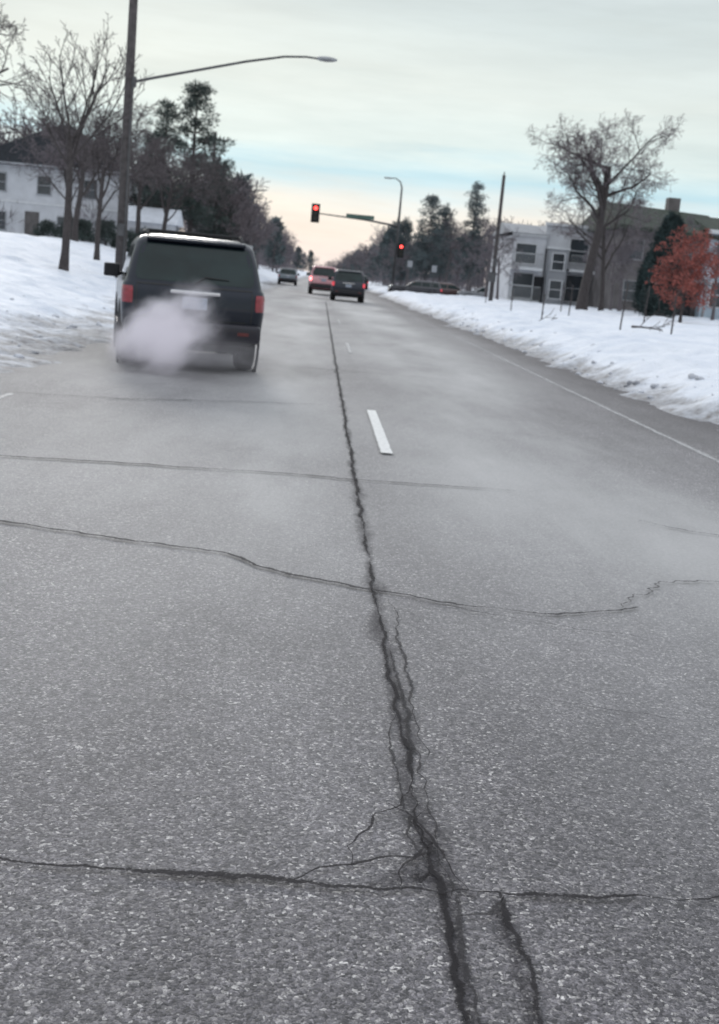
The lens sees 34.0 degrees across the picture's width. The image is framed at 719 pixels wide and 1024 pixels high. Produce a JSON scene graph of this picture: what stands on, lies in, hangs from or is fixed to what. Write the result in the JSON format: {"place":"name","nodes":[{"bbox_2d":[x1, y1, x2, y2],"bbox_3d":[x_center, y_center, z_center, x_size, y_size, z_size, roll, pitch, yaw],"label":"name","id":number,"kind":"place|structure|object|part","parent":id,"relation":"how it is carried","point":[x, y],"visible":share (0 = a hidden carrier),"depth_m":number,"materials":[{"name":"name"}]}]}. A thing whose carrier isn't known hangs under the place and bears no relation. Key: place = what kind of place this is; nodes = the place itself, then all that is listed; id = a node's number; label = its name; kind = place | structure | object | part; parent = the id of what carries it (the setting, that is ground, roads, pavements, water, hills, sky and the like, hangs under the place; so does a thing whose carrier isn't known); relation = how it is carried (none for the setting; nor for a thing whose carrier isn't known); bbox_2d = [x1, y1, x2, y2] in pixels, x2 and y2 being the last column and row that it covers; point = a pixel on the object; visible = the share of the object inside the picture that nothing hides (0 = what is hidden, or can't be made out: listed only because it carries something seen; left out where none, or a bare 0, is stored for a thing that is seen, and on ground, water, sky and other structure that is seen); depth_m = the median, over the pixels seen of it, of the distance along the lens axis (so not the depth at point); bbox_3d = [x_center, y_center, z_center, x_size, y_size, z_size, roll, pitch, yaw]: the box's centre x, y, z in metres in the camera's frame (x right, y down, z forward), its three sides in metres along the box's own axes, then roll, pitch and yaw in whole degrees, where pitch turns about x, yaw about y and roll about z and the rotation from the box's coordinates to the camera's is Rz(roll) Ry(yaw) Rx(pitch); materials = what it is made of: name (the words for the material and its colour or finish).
{"place":"outdoors","nodes":[
{"label":"outdoors","id":0,"kind":"place"},
{"bbox_2d":[0,276,718,1023],"bbox_3d":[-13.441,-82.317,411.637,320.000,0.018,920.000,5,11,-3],"label":"road","id":1,"kind":"structure","parent":0,"point":[358,662],"depth_m":4.11,"materials":[{"name":"asphalt"}]},
{"bbox_2d":[104,228,264,371],"bbox_3d":[-2.594,-3.116,17.202,2.264,1.873,4.805,3,12,-13],"label":"dark suv","id":2,"kind":"object","parent":1,"relation":"on","point":[186,292],"visible":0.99,"depth_m":15.08,"materials":[{"name":"black paint"}]},
{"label":"windows","id":3,"kind":"part","parent":2,"relation":"part of","materials":[{"name":"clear glass"}]},
{"bbox_2d":[276,268,299,285],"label":"grey car","id":4,"kind":"object","parent":1,"relation":"on","point":[286,275],"visible":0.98,"depth_m":109.72,"materials":[{"name":"paint"}]},
{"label":"windows","id":5,"kind":"part","parent":4,"relation":"part of","materials":[{"name":"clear glass"}]},
{"bbox_2d":[306,264,335,293],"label":"red car","id":6,"kind":"object","parent":1,"relation":"on","point":[318,278],"visible":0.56,"depth_m":75.55,"materials":[{"name":"paint"}]},
{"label":"windows","id":7,"kind":"part","parent":6,"relation":"part of","materials":[{"name":"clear glass"}]},
{"bbox_2d":[328,269,367,302],"bbox_3d":[-0.662,-12.479,65.075,2.220,1.756,4.711,5,11,-3],"label":"black suv","id":8,"kind":"object","parent":1,"relation":"on","point":[347,283],"visible":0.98,"depth_m":62.91,"materials":[{"name":"paint"}]},
{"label":"windows","id":9,"kind":"part","parent":8,"relation":"part of","materials":[{"name":"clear glass"}]},
{"bbox_2d":[364,276,369,289],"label":"parked car","id":10,"kind":"object","parent":1,"relation":"on","point":[366,284],"visible":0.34,"depth_m":125.81,"materials":[{"name":"paint"}]},
{"bbox_2d":[387,280,442,294],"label":"parked car","id":11,"kind":"object","parent":1,"relation":"on","point":[418,286],"visible":0.61,"depth_m":101.49,"materials":[{"name":"paint"}]},
{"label":"windows","id":12,"kind":"part","parent":11,"relation":"part of","materials":[{"name":"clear glass"}]},
{"bbox_2d":[439,282,462,294],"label":"parked car","id":13,"kind":"object","parent":1,"relation":"on","point":[449,289],"visible":0.1,"depth_m":105.10,"materials":[{"name":"paint"}]},
{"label":"windows","id":14,"kind":"part","parent":13,"relation":"part of","materials":[{"name":"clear glass"}]},
{"bbox_2d":[456,286,484,296],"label":"parked car","id":15,"kind":"object","parent":1,"relation":"on","point":[480,291],"visible":0.25,"depth_m":102.02,"materials":[{"name":"paint"}]},
{"bbox_2d":[0,232,718,430],"bbox_3d":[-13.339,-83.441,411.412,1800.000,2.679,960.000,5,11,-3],"label":"snowy ground","id":16,"kind":"structure","parent":0,"point":[38,278],"depth_m":26.96,"materials":[{"name":"snow"}]},
{"bbox_2d":[0,3,50,109],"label":"bare tree","id":17,"kind":"object","parent":16,"relation":"on","point":[5,83],"visible":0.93,"depth_m":36.67,"materials":[{"name":"brown plant"}]},
{"bbox_2d":[31,218,60,237],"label":"evergreen shrub","id":18,"kind":"object","parent":16,"relation":"on","point":[48,227],"visible":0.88,"depth_m":78.81,"materials":[{"name":"green plant"}]},
{"bbox_2d":[7,119,102,239],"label":"bare tree","id":19,"kind":"object","parent":16,"relation":"on","point":[61,162],"visible":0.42,"depth_m":74.77,"materials":[{"name":"brown plant"}]},
{"bbox_2d":[53,216,79,237],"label":"evergreen shrub","id":20,"kind":"object","parent":16,"relation":"on","point":[60,228],"visible":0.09,"depth_m":76.94,"materials":[{"name":"green plant"}]},
{"bbox_2d":[0,164,142,244],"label":"walls","id":21,"kind":"structure","parent":16,"relation":"on","point":[19,187],"depth_m":84.56,"materials":[{"name":"white"}]},
{"bbox_2d":[24,211,38,235],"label":"door","id":22,"kind":"structure","parent":21,"relation":"attached to","point":[31,218],"depth_m":84.77,"materials":[{"name":"paint"}]},
{"bbox_2d":[0,172,108,238],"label":"window frames","id":23,"kind":"structure","parent":21,"relation":"attached to","point":[5,181],"depth_m":84.38,"materials":[{"name":"wood"}]},
{"bbox_2d":[0,173,108,237],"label":"window glass","id":24,"kind":"object","parent":23,"relation":"in","point":[43,190],"visible":0.46,"depth_m":84.41,"materials":[{"name":"glass"}]},
{"bbox_2d":[0,199,117,211],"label":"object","id":25,"kind":"object","parent":21,"relation":"attached to","point":[25,202],"visible":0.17,"depth_m":84.56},
{"bbox_2d":[0,125,139,180],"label":"roof","id":26,"kind":"structure","parent":21,"relation":"on","point":[5,150],"depth_m":84.65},
{"bbox_2d":[0,161,114,172],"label":"eave gutter","id":27,"kind":"object","parent":26,"relation":"attached to","point":[16,163],"visible":0.33,"depth_m":83.38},
{"bbox_2d":[6,75,156,241],"bbox_3d":[-15.179,-19.028,64.293,7.760,8.721,6.649,3,12,-12],"label":"bare tree","id":28,"kind":"object","parent":16,"relation":"on","point":[81,194],"visible":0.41,"depth_m":63.00,"materials":[{"name":"brown plant"}]},
{"bbox_2d":[70,218,94,241],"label":"evergreen shrub","id":29,"kind":"object","parent":16,"relation":"on","point":[86,229],"visible":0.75,"depth_m":71.22,"materials":[{"name":"green plant"}]},
{"bbox_2d":[13,12,159,270],"bbox_3d":[-7.784,-10.441,33.406,3.949,7.396,3.200,5,11,-3],"label":"boulevard tree","id":30,"kind":"object","parent":16,"relation":"on","point":[65,247],"visible":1,"depth_m":33.40,"materials":[{"name":"brown plant"}]},
{"bbox_2d":[90,218,116,247],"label":"evergreen shrub","id":31,"kind":"object","parent":16,"relation":"on","point":[111,233],"visible":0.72,"depth_m":72.22,"materials":[{"name":"green plant"}]},
{"bbox_2d":[110,230,136,251],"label":"evergreen shrub","id":32,"kind":"object","parent":16,"relation":"on","point":[130,233],"visible":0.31,"depth_m":72.38,"materials":[{"name":"green plant"}]},
{"bbox_2d":[58,100,189,260],"bbox_3d":[-10.288,-13.500,48.356,5.529,6.742,3.781,9,12,17],"label":"bare tree","id":33,"kind":"object","parent":16,"relation":"on","point":[100,209],"visible":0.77,"depth_m":48.02,"materials":[{"name":"brown plant"}]},
{"bbox_2d":[61,121,189,234],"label":"bare tree","id":34,"kind":"object","parent":16,"relation":"on","point":[138,210],"visible":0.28,"depth_m":77.25,"materials":[{"name":"brown plant"}]},
{"bbox_2d":[132,227,159,238],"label":"evergreen shrub","id":35,"kind":"object","parent":16,"relation":"on","point":[139,233],"visible":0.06,"depth_m":74.19,"materials":[{"name":"green plant"}]},
{"bbox_2d":[129,130,169,206],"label":"pine tree","id":36,"kind":"object","parent":16,"relation":"on","point":[134,196],"visible":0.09,"depth_m":87.72,"materials":[{"name":"green plant"}]},
{"bbox_2d":[127,205,183,239],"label":"garage","id":37,"kind":"structure","parent":16,"relation":"on","point":[151,217],"depth_m":80.71,"materials":[{"name":"white"}]},
{"bbox_2d":[0,101,319,273],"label":"distant trees","id":38,"kind":"object","parent":16,"relation":"on","point":[268,257],"visible":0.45,"depth_m":125.61,"materials":[{"name":"brown plant"}]},
{"bbox_2d":[132,97,195,230],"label":"pine tree","id":39,"kind":"object","parent":16,"relation":"on","point":[168,113],"visible":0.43,"depth_m":81.80,"materials":[{"name":"green plant"}]},
{"bbox_2d":[120,132,241,233],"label":"bare tree","id":40,"kind":"object","parent":16,"relation":"on","point":[202,169],"visible":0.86,"depth_m":69.07,"materials":[{"name":"brown plant"}]},
{"bbox_2d":[157,78,238,236],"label":"pine tree","id":41,"kind":"object","parent":16,"relation":"on","point":[194,103],"visible":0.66,"depth_m":84.81,"materials":[{"name":"green plant"}]},
{"bbox_2d":[172,175,234,234],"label":"bare tree","id":42,"kind":"object","parent":16,"relation":"on","point":[214,208],"visible":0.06,"depth_m":115.46,"materials":[{"name":"brown plant"}]},
{"bbox_2d":[192,174,239,240],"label":"pine tree","id":43,"kind":"object","parent":16,"relation":"on","point":[215,230],"visible":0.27,"depth_m":91.50,"materials":[{"name":"green plant"}]},
{"bbox_2d":[208,132,228,230],"bbox_3d":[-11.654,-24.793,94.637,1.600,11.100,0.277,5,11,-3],"label":"pine tree","id":44,"kind":"object","parent":16,"relation":"on","point":[214,153],"visible":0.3,"depth_m":93.74,"materials":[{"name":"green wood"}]},
{"bbox_2d":[114,0,336,277],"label":"street lamp","id":45,"kind":"object","parent":16,"relation":"on","point":[122,222],"visible":0.95,"depth_m":37.89,"materials":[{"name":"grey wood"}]},
{"bbox_2d":[201,175,265,242],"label":"tree","id":46,"kind":"object","parent":16,"relation":"on","point":[241,201],"visible":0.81,"depth_m":91.94,"materials":[{"name":"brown plant"}]},
{"bbox_2d":[226,204,283,253],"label":"bare tree","id":47,"kind":"object","parent":16,"relation":"on","point":[265,236],"visible":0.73,"depth_m":113.61,"materials":[{"name":"brown plant"}]},
{"bbox_2d":[311,177,404,284],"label":"traffic light","id":48,"kind":"object","parent":16,"relation":"on","point":[316,213],"visible":0.99,"depth_m":108.77,"materials":[{"name":"metal"}]},
{"bbox_2d":[382,244,412,282],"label":"bare tree","id":49,"kind":"object","parent":16,"relation":"on","point":[385,260],"visible":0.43,"depth_m":125.41,"materials":[{"name":"brown plant"}]},
{"bbox_2d":[377,239,422,284],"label":"bare tree","id":50,"kind":"object","parent":16,"relation":"on","point":[408,257],"visible":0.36,"depth_m":122.90,"materials":[{"name":"brown plant"}]},
{"bbox_2d":[388,216,418,284],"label":"pine tree","id":51,"kind":"object","parent":16,"relation":"on","point":[406,224],"visible":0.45,"depth_m":128.72,"materials":[{"name":"green plant"}]},
{"bbox_2d":[407,261,412,290],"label":"street sign","id":52,"kind":"object","parent":16,"relation":"on","point":[409,264],"visible":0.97,"depth_m":94.08,"materials":[{"name":"metal"}]},
{"bbox_2d":[404,194,451,280],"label":"pine tree","id":53,"kind":"object","parent":16,"relation":"on","point":[421,255],"visible":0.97,"depth_m":114.81,"materials":[{"name":"green plant"}]},
{"bbox_2d":[431,265,436,293],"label":"street sign","id":54,"kind":"object","parent":16,"relation":"on","point":[434,269],"visible":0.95,"depth_m":90.29,"materials":[{"name":"metal"}]},
{"bbox_2d":[323,215,552,290],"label":"distant trees","id":55,"kind":"object","parent":16,"relation":"on","point":[369,265],"visible":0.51,"depth_m":155.23,"materials":[{"name":"brown plant"}]},
{"bbox_2d":[425,203,459,281],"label":"pine tree","id":56,"kind":"object","parent":16,"relation":"on","point":[444,211],"visible":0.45,"depth_m":120.64,"materials":[{"name":"green plant"}]},
{"bbox_2d":[428,216,481,282],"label":"bare tree","id":57,"kind":"object","parent":16,"relation":"on","point":[450,253],"visible":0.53,"depth_m":118.34,"materials":[{"name":"brown plant"}]},
{"bbox_2d":[452,180,489,290],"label":"pine tree","id":58,"kind":"object","parent":16,"relation":"on","point":[475,223],"visible":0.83,"depth_m":113.97,"materials":[{"name":"green plant"}]},
{"bbox_2d":[461,220,507,296],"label":"bare tree","id":59,"kind":"object","parent":16,"relation":"on","point":[489,230],"visible":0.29,"depth_m":96.05,"materials":[{"name":"brown plant"}]},
{"bbox_2d":[476,214,497,286],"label":"bare tree","id":60,"kind":"object","parent":16,"relation":"on","point":[484,232],"visible":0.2,"depth_m":113.32,"materials":[{"name":"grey plant"}]},
{"bbox_2d":[488,172,505,300],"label":"utility pole","id":61,"kind":"object","parent":16,"relation":"on","point":[491,277],"visible":0.87,"depth_m":73.39,"materials":[{"name":"brown wood"}]},
{"bbox_2d":[472,225,523,299],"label":"bare tree","id":62,"kind":"object","parent":16,"relation":"on","point":[508,243],"visible":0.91,"depth_m":80.58,"materials":[{"name":"brown plant"}]},
{"bbox_2d":[510,285,515,310],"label":"sapling","id":63,"kind":"object","parent":16,"relation":"on","point":[511,298],"visible":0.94,"depth_m":51.42,"materials":[{"name":"brown plant"}]},
{"bbox_2d":[487,225,592,304],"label":"walls","id":64,"kind":"structure","parent":16,"relation":"on","point":[552,240],"depth_m":82.77,"materials":[{"name":"white"}]},
{"bbox_2d":[492,222,549,236],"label":"roof","id":65,"kind":"structure","parent":64,"relation":"on","point":[529,229],"depth_m":84.64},
{"bbox_2d":[509,242,537,299],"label":"window frames","id":66,"kind":"structure","parent":64,"relation":"attached to","point":[523,272],"depth_m":82.64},
{"bbox_2d":[511,243,536,297],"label":"window glass","id":67,"kind":"object","parent":66,"relation":"in","point":[523,279],"visible":0.79,"depth_m":82.73,"materials":[{"name":"glass"}]},
{"bbox_2d":[531,276,543,302],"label":"door","id":68,"kind":"structure","parent":64,"relation":"attached to","point":[538,282],"depth_m":82.91,"materials":[{"name":"plastic"}]},
{"bbox_2d":[509,251,586,300],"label":"balcony rails","id":69,"kind":"object","parent":64,"relation":"attached to","point":[536,267],"visible":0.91,"depth_m":81.41,"materials":[{"name":"metal"}]},
{"bbox_2d":[563,238,589,302],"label":"wing window frames","id":70,"kind":"structure","parent":64,"relation":"attached to","point":[573,263],"depth_m":83.02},
{"bbox_2d":[564,239,588,301],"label":"wing window glass","id":71,"kind":"object","parent":70,"relation":"in","point":[576,245],"visible":0.61,"depth_m":83.24,"materials":[{"name":"glass"}]},
{"bbox_2d":[541,291,549,316],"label":"sapling","id":72,"kind":"object","parent":16,"relation":"on","point":[543,304],"visible":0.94,"depth_m":41.57,"materials":[{"name":"brown plant"}]},
{"bbox_2d":[539,309,556,320],"bbox_3d":[6.049,-6.159,37.921,0.805,0.828,0.892,2,12,-15],"label":"fallen branch","id":73,"kind":"object","parent":16,"relation":"on","point":[548,317],"visible":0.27,"depth_m":38.19,"materials":[{"name":"wood"}]},
{"bbox_2d":[506,266,594,302],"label":"balcony slabs","id":74,"kind":"structure","parent":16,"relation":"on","point":[540,269],"depth_m":81.58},
{"bbox_2d":[542,249,568,303],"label":"grey bay","id":75,"kind":"object","parent":16,"relation":"on","point":[553,275],"visible":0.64,"depth_m":81.83,"materials":[{"name":"paint"}]},
{"bbox_2d":[513,222,587,250],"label":"parapets","id":76,"kind":"object","parent":75,"relation":"on","point":[544,236],"visible":0.76,"depth_m":82.06,"materials":[{"name":"white"}]},
{"bbox_2d":[546,252,565,299],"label":"bay window frames","id":77,"kind":"structure","parent":75,"relation":"attached to","point":[552,261],"depth_m":81.67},
{"bbox_2d":[548,253,564,298],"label":"bay window glass","id":78,"kind":"object","parent":77,"relation":"in","point":[557,265],"visible":1,"depth_m":81.85,"materials":[{"name":"glass"}]},
{"bbox_2d":[560,276,566,310],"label":"sapling","id":79,"kind":"object","parent":16,"relation":"on","point":[562,295],"visible":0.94,"depth_m":54.40,"materials":[{"name":"brown plant"}]},
{"bbox_2d":[568,281,573,315],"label":"sapling","id":80,"kind":"object","parent":16,"relation":"on","point":[570,299],"visible":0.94,"depth_m":46.52,"materials":[{"name":"brown plant"}]},
{"bbox_2d":[540,171,655,310],"bbox_3d":[12.963,-14.561,63.451,6.361,7.661,4.959,5,11,-3],"label":"bare tree","id":81,"kind":"object","parent":16,"relation":"on","point":[602,283],"visible":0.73,"depth_m":62.76,"materials":[{"name":"brown plant"}]},
{"bbox_2d":[524,109,686,309],"bbox_3d":[11.849,-15.504,60.310,6.787,10.552,7.688,-1,13,-28],"label":"bare oak tree","id":82,"kind":"object","parent":16,"relation":"on","point":[602,193],"visible":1,"depth_m":59.57,"materials":[{"name":"brown plant"}]},
{"bbox_2d":[581,235,653,309],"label":"bare tree","id":83,"kind":"object","parent":16,"relation":"on","point":[628,248],"visible":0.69,"depth_m":69.14,"materials":[{"name":"brown plant"}]},
{"bbox_2d":[573,205,662,310],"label":"bare tree","id":84,"kind":"object","parent":16,"relation":"on","point":[619,307],"visible":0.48,"depth_m":71.72,"materials":[{"name":"brown plant"}]},
{"bbox_2d":[619,283,631,329],"bbox_3d":[8.090,-6.194,35.804,0.328,1.777,0.312,12,13,29],"label":"sapling","id":85,"kind":"object","parent":16,"relation":"on","point":[627,288],"visible":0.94,"depth_m":35.72,"materials":[{"name":"brown plant"}]},
{"bbox_2d":[631,249,660,314],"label":"arborvitae","id":86,"kind":"object","parent":16,"relation":"on","point":[639,285],"visible":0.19,"depth_m":65.18,"materials":[{"name":"green plant"}]},
{"bbox_2d":[588,229,704,316],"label":"walls","id":87,"kind":"structure","parent":16,"relation":"on","point":[593,295],"depth_m":76.09,"materials":[{"name":"brown"}]},
{"bbox_2d":[580,202,718,239],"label":"roof","id":88,"kind":"structure","parent":87,"relation":"on","point":[660,212],"depth_m":77.24,"materials":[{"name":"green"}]},
{"bbox_2d":[665,197,680,210],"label":"chimney","id":89,"kind":"object","parent":88,"relation":"on","point":[672,204],"visible":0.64,"depth_m":79.88,"materials":[{"name":"brown"}]},
{"bbox_2d":[622,238,699,300],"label":"window frames","id":90,"kind":"structure","parent":87,"relation":"attached to","point":[638,260],"depth_m":75.57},
{"bbox_2d":[675,291,691,315],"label":"door","id":91,"kind":"structure","parent":87,"relation":"attached to","point":[685,313],"depth_m":76.06,"materials":[{"name":"plastic"}]},
{"bbox_2d":[643,285,649,321],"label":"sapling","id":92,"kind":"object","parent":16,"relation":"on","point":[646,302],"visible":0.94,"depth_m":43.67,"materials":[{"name":"brown plant"}]},
{"bbox_2d":[631,309,674,331],"bbox_3d":[8.425,-5.310,33.541,1.364,1.498,0.828,-2,13,-32],"label":"fallen branch","id":93,"kind":"object","parent":16,"relation":"on","point":[641,326],"visible":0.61,"depth_m":33.43,"materials":[{"name":"wood"}]},
{"bbox_2d":[636,209,690,318],"bbox_3d":[14.949,-11.932,57.317,2.623,5.504,2.549,5,11,-3],"label":"arborvitae","id":94,"kind":"object","parent":16,"relation":"on","point":[670,224],"visible":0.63,"depth_m":56.88,"materials":[{"name":"green plant"}]},
{"bbox_2d":[669,286,683,333],"bbox_3d":[8.777,-5.548,32.837,0.400,1.585,0.194,15,15,41],"label":"sapling","id":95,"kind":"object","parent":16,"relation":"on","point":[674,306],"visible":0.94,"depth_m":32.83,"materials":[{"name":"brown plant"}]},
{"bbox_2d":[645,224,718,322],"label":"red leaved tree","id":96,"kind":"object","parent":16,"relation":"on","point":[687,280],"visible":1,"depth_m":49.20,"materials":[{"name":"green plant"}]},
{"bbox_2d":[684,215,701,280],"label":"bare tree","id":97,"kind":"object","parent":16,"relation":"on","point":[691,231],"visible":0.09,"depth_m":67.50,"materials":[{"name":"grey plant"}]},
{"bbox_2d":[694,280,709,316],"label":"porch","id":98,"kind":"object","parent":16,"relation":"on","point":[702,313],"visible":0.17,"depth_m":74.66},
{"bbox_2d":[693,236,718,319],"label":"bare tree","id":99,"kind":"object","parent":16,"relation":"on","point":[714,299],"visible":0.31,"depth_m":65.40,"materials":[{"name":"brown plant"}]},
{"bbox_2d":[694,230,718,319],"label":"pale wing walls","id":100,"kind":"structure","parent":16,"relation":"on","point":[707,312],"depth_m":75.37,"materials":[{"name":"grey"}]},
{"bbox_2d":[693,217,718,229],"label":"wing roof","id":101,"kind":"structure","parent":100,"relation":"on","point":[712,223],"depth_m":76.78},
{"bbox_2d":[706,242,718,308],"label":"wing window frames","id":102,"kind":"structure","parent":100,"relation":"attached to","point":[707,306],"depth_m":75.17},
{"bbox_2d":[709,245,718,306],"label":"wing window glass","id":103,"kind":"object","parent":102,"relation":"in","point":[717,302],"visible":0.39,"depth_m":75.22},
{"bbox_2d":[710,229,718,233],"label":"wing fascia","id":104,"kind":"structure","parent":100,"relation":"attached to","point":[714,231],"depth_m":73.86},
{"bbox_2d":[0,0,718,286],"label":"sky","id":105,"kind":"structure","parent":0,"point":[440,98],"materials":[{"name":"blue"}]},
{"bbox_2d":[622,240,697,299],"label":"window glass","id":106,"kind":"object","parent":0,"point":[629,293],"visible":0.24,"depth_m":75.66,"materials":[{"name":"glass"}]}
]}

